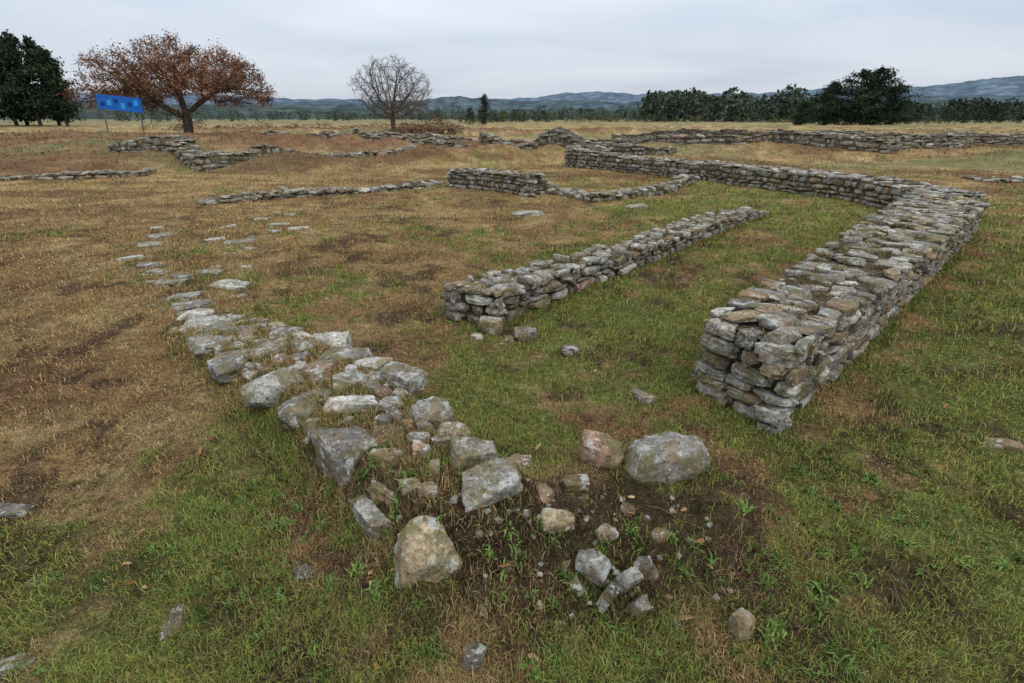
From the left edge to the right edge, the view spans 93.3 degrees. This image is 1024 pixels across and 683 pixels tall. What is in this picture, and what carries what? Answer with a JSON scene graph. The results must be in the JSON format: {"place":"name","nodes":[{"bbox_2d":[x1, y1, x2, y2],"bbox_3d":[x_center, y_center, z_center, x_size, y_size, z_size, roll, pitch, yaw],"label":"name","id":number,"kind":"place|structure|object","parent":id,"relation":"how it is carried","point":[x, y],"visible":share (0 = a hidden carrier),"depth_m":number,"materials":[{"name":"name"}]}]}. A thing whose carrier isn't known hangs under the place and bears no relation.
{"place":"outdoors","nodes":[
{"label":"outdoors","id":0,"kind":"place"},
{"bbox_2d":[0,119,1023,682],"bbox_3d":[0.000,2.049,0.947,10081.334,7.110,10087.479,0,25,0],"label":"ground","id":1,"kind":"structure","parent":0,"point":[958,161],"depth_m":2.96,"materials":[{"name":"green plant"}]},
{"bbox_2d":[0,53,43,125],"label":"pine tree","id":2,"kind":"object","parent":1,"relation":"on","point":[5,109],"visible":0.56,"depth_m":107.99,"materials":[{"name":"green plant"}]},
{"bbox_2d":[0,36,45,125],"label":"pine tree","id":3,"kind":"object","parent":1,"relation":"on","point":[25,119],"visible":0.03,"depth_m":116.08,"materials":[{"name":"green plant"}]},
{"bbox_2d":[0,29,66,125],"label":"pine tree","id":4,"kind":"object","parent":1,"relation":"on","point":[10,51],"visible":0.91,"depth_m":106.54,"materials":[{"name":"green plant"}]},
{"bbox_2d":[13,35,90,124],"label":"pine tree","id":5,"kind":"object","parent":1,"relation":"on","point":[29,50],"visible":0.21,"depth_m":111.38,"materials":[{"name":"green plant"}]},
{"bbox_2d":[27,45,82,125],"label":"pine tree","id":6,"kind":"object","parent":1,"relation":"on","point":[59,108],"visible":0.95,"depth_m":109.36,"materials":[{"name":"green plant"}]},
{"bbox_2d":[0,172,144,180],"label":"stone wall","id":7,"kind":"structure","parent":1,"relation":"on","point":[75,176],"depth_m":15.12,"materials":[{"name":"stone"}]},
{"bbox_2d":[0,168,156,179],"bbox_3d":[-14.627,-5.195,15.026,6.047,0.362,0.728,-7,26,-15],"label":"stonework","id":8,"kind":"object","parent":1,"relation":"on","point":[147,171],"visible":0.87,"depth_m":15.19,"materials":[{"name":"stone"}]},
{"bbox_2d":[95,92,144,133],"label":"blue site sign","id":9,"kind":"object","parent":1,"relation":"on","point":[117,103],"visible":0.94,"depth_m":46.96,"materials":[{"name":"metal"}]},
{"bbox_2d":[57,28,282,132],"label":"oak tree","id":10,"kind":"object","parent":1,"relation":"on","point":[212,81],"visible":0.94,"depth_m":49.69,"materials":[{"name":"brown plant"}]},
{"bbox_2d":[116,209,321,315],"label":"stone footings","id":11,"kind":"object","parent":1,"relation":"on","point":[226,285],"visible":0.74,"depth_m":5.87,"materials":[{"name":"grey stone"}]},
{"bbox_2d":[110,137,403,170],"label":"stone wall","id":12,"kind":"structure","parent":1,"relation":"on","point":[232,161],"depth_m":18.62,"materials":[{"name":"stone"}]},
{"bbox_2d":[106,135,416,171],"bbox_3d":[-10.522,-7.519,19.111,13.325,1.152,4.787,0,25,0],"label":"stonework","id":13,"kind":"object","parent":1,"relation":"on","point":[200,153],"visible":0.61,"depth_m":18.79,"materials":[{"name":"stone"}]},
{"bbox_2d":[139,120,426,129],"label":"bracken shrub","id":14,"kind":"object","parent":1,"relation":"on","point":[238,125],"visible":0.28,"depth_m":78.37,"materials":[{"name":"brown plant"}]},
{"bbox_2d":[202,182,429,204],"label":"stone wall","id":15,"kind":"structure","parent":1,"relation":"on","point":[293,195],"depth_m":11.72,"materials":[{"name":"stone"}]},
{"bbox_2d":[198,179,444,204],"bbox_3d":[-4.351,-3.746,11.933,5.889,0.295,0.651,-16,29,-30],"label":"stonework","id":16,"kind":"object","parent":1,"relation":"on","point":[252,196],"visible":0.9,"depth_m":11.45,"materials":[{"name":"stone"}]},
{"bbox_2d":[242,130,443,139],"bbox_3d":[-9.894,-11.886,28.098,12.401,0.727,1.929,0,25,0],"label":"stonework","id":17,"kind":"object","parent":1,"relation":"on","point":[319,134],"visible":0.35,"depth_m":27.78,"materials":[{"name":"stone"}]},
{"bbox_2d":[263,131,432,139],"bbox_3d":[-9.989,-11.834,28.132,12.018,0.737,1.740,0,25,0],"label":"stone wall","id":18,"kind":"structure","parent":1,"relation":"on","point":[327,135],"depth_m":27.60,"materials":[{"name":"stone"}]},
{"bbox_2d":[349,55,433,132],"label":"bare tree","id":19,"kind":"object","parent":1,"relation":"on","point":[392,113],"visible":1,"depth_m":45.42,"materials":[{"name":"brown bark"}]},
{"bbox_2d":[351,126,468,147],"bbox_3d":[-4.082,-10.267,24.727,7.798,1.401,3.070,6,25,12],"label":"stonework","id":20,"kind":"object","parent":1,"relation":"on","point":[409,139],"visible":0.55,"depth_m":24.66,"materials":[{"name":"stone"}]},
{"bbox_2d":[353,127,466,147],"bbox_3d":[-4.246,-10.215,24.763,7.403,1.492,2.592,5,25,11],"label":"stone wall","id":21,"kind":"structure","parent":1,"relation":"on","point":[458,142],"depth_m":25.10,"materials":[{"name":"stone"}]},
{"bbox_2d":[378,112,465,134],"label":"bracken shrub","id":22,"kind":"object","parent":1,"relation":"on","point":[440,129],"visible":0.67,"depth_m":57.03,"materials":[{"name":"brown plant"}]},
{"bbox_2d":[166,299,755,671],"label":"ruined stone wall","id":23,"kind":"structure","parent":1,"relation":"on","point":[421,551],"depth_m":2.27,"materials":[{"name":"grey stone"}]},
{"bbox_2d":[461,106,478,124],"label":"spruce tree","id":24,"kind":"object","parent":1,"relation":"on","point":[469,117],"visible":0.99,"depth_m":137.41,"materials":[{"name":"green plant"}]},
{"bbox_2d":[474,93,496,124],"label":"spruce tree","id":25,"kind":"object","parent":1,"relation":"on","point":[485,102],"visible":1,"depth_m":135.00,"materials":[{"name":"green plant"}]},
{"bbox_2d":[450,171,538,193],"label":"stone wall","id":26,"kind":"structure","parent":1,"relation":"on","point":[503,177],"depth_m":12.08,"materials":[{"name":"stone"}]},
{"bbox_2d":[446,167,548,196],"bbox_3d":[-0.445,-4.143,12.406,3.224,0.584,0.703,21,32,38],"label":"stonework","id":27,"kind":"object","parent":1,"relation":"on","point":[530,179],"visible":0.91,"depth_m":12.02,"materials":[{"name":"stone"}]},
{"bbox_2d":[0,204,1023,677],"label":"loose stones","id":28,"kind":"object","parent":1,"relation":"on","point":[490,324],"visible":0.68,"depth_m":2.76,"materials":[{"name":"grey stone"}]},
{"bbox_2d":[2,83,1023,122],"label":"distant forest","id":29,"kind":"object","parent":1,"relation":"on","point":[671,104],"visible":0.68,"depth_m":252.23,"materials":[{"name":"green plant"}]},
{"bbox_2d":[31,437,1023,682],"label":"weeds","id":30,"kind":"object","parent":1,"relation":"on","point":[377,585],"visible":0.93,"depth_m":1.93,"materials":[{"name":"green plant"}]},
{"bbox_2d":[122,302,961,670],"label":"fallen oak leaves","id":31,"kind":"object","parent":1,"relation":"on","point":[700,540],"visible":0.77,"depth_m":1.93,"materials":[{"name":"brown plant"}]},
{"bbox_2d":[445,135,644,146],"bbox_3d":[2.284,-13.207,32.102,13.669,0.869,3.398,6,25,12],"label":"stonework","id":32,"kind":"object","parent":1,"relation":"on","point":[596,143],"visible":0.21,"depth_m":30.64,"materials":[{"name":"stone"}]},
{"bbox_2d":[461,138,641,147],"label":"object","id":33,"kind":"object","parent":1,"relation":"on","point":[594,143],"visible":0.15,"depth_m":30.59,"materials":[{"name":"stone"}]},
{"bbox_2d":[480,128,668,155],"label":"stone wall","id":34,"kind":"structure","parent":1,"relation":"on","point":[581,142],"depth_m":21.77,"materials":[{"name":"stone"}]},
{"bbox_2d":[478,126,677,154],"bbox_3d":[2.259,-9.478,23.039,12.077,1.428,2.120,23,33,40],"label":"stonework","id":35,"kind":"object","parent":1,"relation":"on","point":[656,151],"visible":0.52,"depth_m":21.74,"materials":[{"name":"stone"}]},
{"bbox_2d":[206,105,956,124],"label":"distant woodland","id":36,"kind":"object","parent":1,"relation":"on","point":[545,115],"visible":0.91,"depth_m":289.78,"materials":[{"name":"green plant"}]},
{"bbox_2d":[578,429,623,468],"bbox_3d":[0.443,0.552,2.425,0.227,0.164,0.192,0,25,0],"label":"granite boulder","id":37,"kind":"object","parent":1,"relation":"on","point":[600,449],"visible":0.94,"depth_m":2.36,"materials":[{"name":"stone"}]},
{"bbox_2d":[440,206,768,323],"bbox_3d":[2.167,-1.464,6.825,0.619,0.382,7.740,21,32,38],"label":"stonework","id":38,"kind":"object","parent":1,"relation":"on","point":[511,293],"visible":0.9,"depth_m":5.03,"materials":[{"name":"stone"}]},
{"bbox_2d":[460,215,753,319],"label":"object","id":39,"kind":"object","parent":1,"relation":"on","point":[470,310],"visible":0.14,"depth_m":5.15,"materials":[{"name":"stone"}]},
{"bbox_2d":[539,174,699,202],"bbox_3d":[3.250,-4.153,12.791,5.004,0.329,2.607,-16,29,-30],"label":"stonework","id":40,"kind":"object","parent":1,"relation":"on","point":[578,193],"visible":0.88,"depth_m":11.71,"materials":[{"name":"stone"}]},
{"bbox_2d":[543,177,695,201],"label":"stone wall","id":41,"kind":"structure","parent":1,"relation":"on","point":[615,194],"depth_m":11.73,"materials":[{"name":"stone"}]},
{"bbox_2d":[622,431,710,482],"bbox_3d":[0.756,0.589,2.386,0.433,0.239,0.260,0,25,0],"label":"granite boulder","id":42,"kind":"object","parent":1,"relation":"on","point":[663,456],"visible":0.77,"depth_m":2.30,"materials":[{"name":"stone"}]},
{"bbox_2d":[505,481,952,682],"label":"dry bramble stems","id":43,"kind":"object","parent":1,"relation":"on","point":[761,586],"visible":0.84,"depth_m":1.91,"materials":[{"name":"brown plant"}]},
{"bbox_2d":[588,132,891,153],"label":"stone wall","id":44,"kind":"structure","parent":1,"relation":"on","point":[842,139],"depth_m":24.08,"materials":[{"name":"stone"}]},
{"bbox_2d":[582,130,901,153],"bbox_3d":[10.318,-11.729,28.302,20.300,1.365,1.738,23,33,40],"label":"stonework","id":45,"kind":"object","parent":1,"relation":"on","point":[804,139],"visible":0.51,"depth_m":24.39,"materials":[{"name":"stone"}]},
{"bbox_2d":[566,149,981,208],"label":"stone wall","id":46,"kind":"structure","parent":1,"relation":"on","point":[858,196],"depth_m":12.44,"materials":[{"name":"stone"}]},
{"bbox_2d":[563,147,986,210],"bbox_3d":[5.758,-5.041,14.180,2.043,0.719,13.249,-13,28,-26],"label":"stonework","id":47,"kind":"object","parent":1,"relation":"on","point":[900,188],"visible":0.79,"depth_m":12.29,"materials":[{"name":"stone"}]},
{"bbox_2d":[788,100,819,124],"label":"pine tree","id":48,"kind":"object","parent":1,"relation":"on","point":[803,110],"visible":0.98,"depth_m":128.83,"materials":[{"name":"green plant"}]},
{"bbox_2d":[611,127,1023,145],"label":"stonework","id":49,"kind":"object","parent":1,"relation":"on","point":[891,134],"visible":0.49,"depth_m":29.16,"materials":[{"name":"stone"}]},
{"bbox_2d":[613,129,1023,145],"bbox_3d":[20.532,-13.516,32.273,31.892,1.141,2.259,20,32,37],"label":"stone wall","id":50,"kind":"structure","parent":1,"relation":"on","point":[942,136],"depth_m":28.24,"materials":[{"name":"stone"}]},
{"bbox_2d":[791,80,856,124],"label":"pine tree","id":51,"kind":"object","parent":1,"relation":"on","point":[833,104],"visible":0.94,"depth_m":126.31,"materials":[{"name":"green plant"}]},
{"bbox_2d":[691,190,990,434],"bbox_3d":[4.762,-1.133,5.820,1.168,0.639,9.448,22,33,39],"label":"stonework","id":52,"kind":"object","parent":1,"relation":"on","point":[803,369],"visible":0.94,"depth_m":3.37,"materials":[{"name":"stone"}]},
{"bbox_2d":[725,200,971,406],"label":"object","id":53,"kind":"object","parent":1,"relation":"on","point":[874,272],"visible":0.09,"depth_m":3.78,"materials":[{"name":"weathered stone"}]},
{"bbox_2d":[464,192,978,338],"bbox_3d":[3.474,-1.443,6.363,8.792,0.529,3.415,-22,32,-39],"label":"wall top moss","id":54,"kind":"object","parent":53,"relation":"on","point":[823,255],"depth_m":4.61,"materials":[{"name":"grey stone"}]},
{"bbox_2d":[757,310,796,330],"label":"coping slab","id":55,"kind":"structure","parent":53,"relation":"on","point":[772,320],"depth_m":2.91,"materials":[{"name":"stone"}]},
{"bbox_2d":[817,68,897,124],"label":"pine tree","id":56,"kind":"object","parent":1,"relation":"on","point":[865,75],"visible":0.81,"depth_m":124.25,"materials":[{"name":"green plant"}]},
{"bbox_2d":[845,65,917,124],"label":"pine tree","id":57,"kind":"object","parent":1,"relation":"on","point":[883,81],"visible":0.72,"depth_m":125.00,"materials":[{"name":"green plant"}]},
{"bbox_2d":[865,82,936,124],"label":"pine tree","id":58,"kind":"object","parent":1,"relation":"on","point":[897,99],"visible":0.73,"depth_m":126.34,"materials":[{"name":"green plant"}]},
{"bbox_2d":[881,135,973,150],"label":"stonework","id":59,"kind":"object","parent":1,"relation":"on","point":[916,145],"visible":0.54,"depth_m":23.68,"materials":[{"name":"stone"}]},
{"bbox_2d":[888,137,970,149],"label":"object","id":60,"kind":"object","parent":1,"relation":"on","point":[923,146],"visible":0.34,"depth_m":24.50,"materials":[{"name":"stone"}]},
{"bbox_2d":[961,175,1023,182],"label":"stonework","id":61,"kind":"object","parent":1,"relation":"on","point":[991,178],"visible":0.93,"depth_m":14.65,"materials":[{"name":"stone"}]},
{"bbox_2d":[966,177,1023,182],"bbox_3d":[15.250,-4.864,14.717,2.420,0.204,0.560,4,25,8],"label":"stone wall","id":62,"kind":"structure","parent":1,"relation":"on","point":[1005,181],"depth_m":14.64,"materials":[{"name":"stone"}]},
{"bbox_2d":[0,126,1023,211],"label":"rough grass","id":63,"kind":"structure","parent":0,"point":[221,132],"depth_m":20.64,"materials":[{"name":"brown plant"}]},
{"bbox_2d":[0,76,1023,103],"bbox_3d":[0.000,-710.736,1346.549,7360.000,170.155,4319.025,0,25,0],"label":"hills","id":64,"kind":"structure","parent":0,"point":[1008,86],"depth_m":2138.18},
{"bbox_2d":[0,95,1023,109],"bbox_3d":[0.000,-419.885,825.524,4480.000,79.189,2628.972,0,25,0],"label":"hills","id":65,"kind":"structure","parent":0,"point":[449,103],"depth_m":1590.99,"materials":[{"name":"blue"}]},
{"bbox_2d":[0,101,1023,119],"bbox_3d":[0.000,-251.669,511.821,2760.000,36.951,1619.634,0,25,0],"label":"hills","id":66,"kind":"structure","parent":0,"point":[277,108],"depth_m":844.88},
{"bbox_2d":[0,0,1023,100],"label":"sky","id":67,"kind":"structure","parent":0,"point":[310,49],"materials":[{"name":"grey"}]}
]}

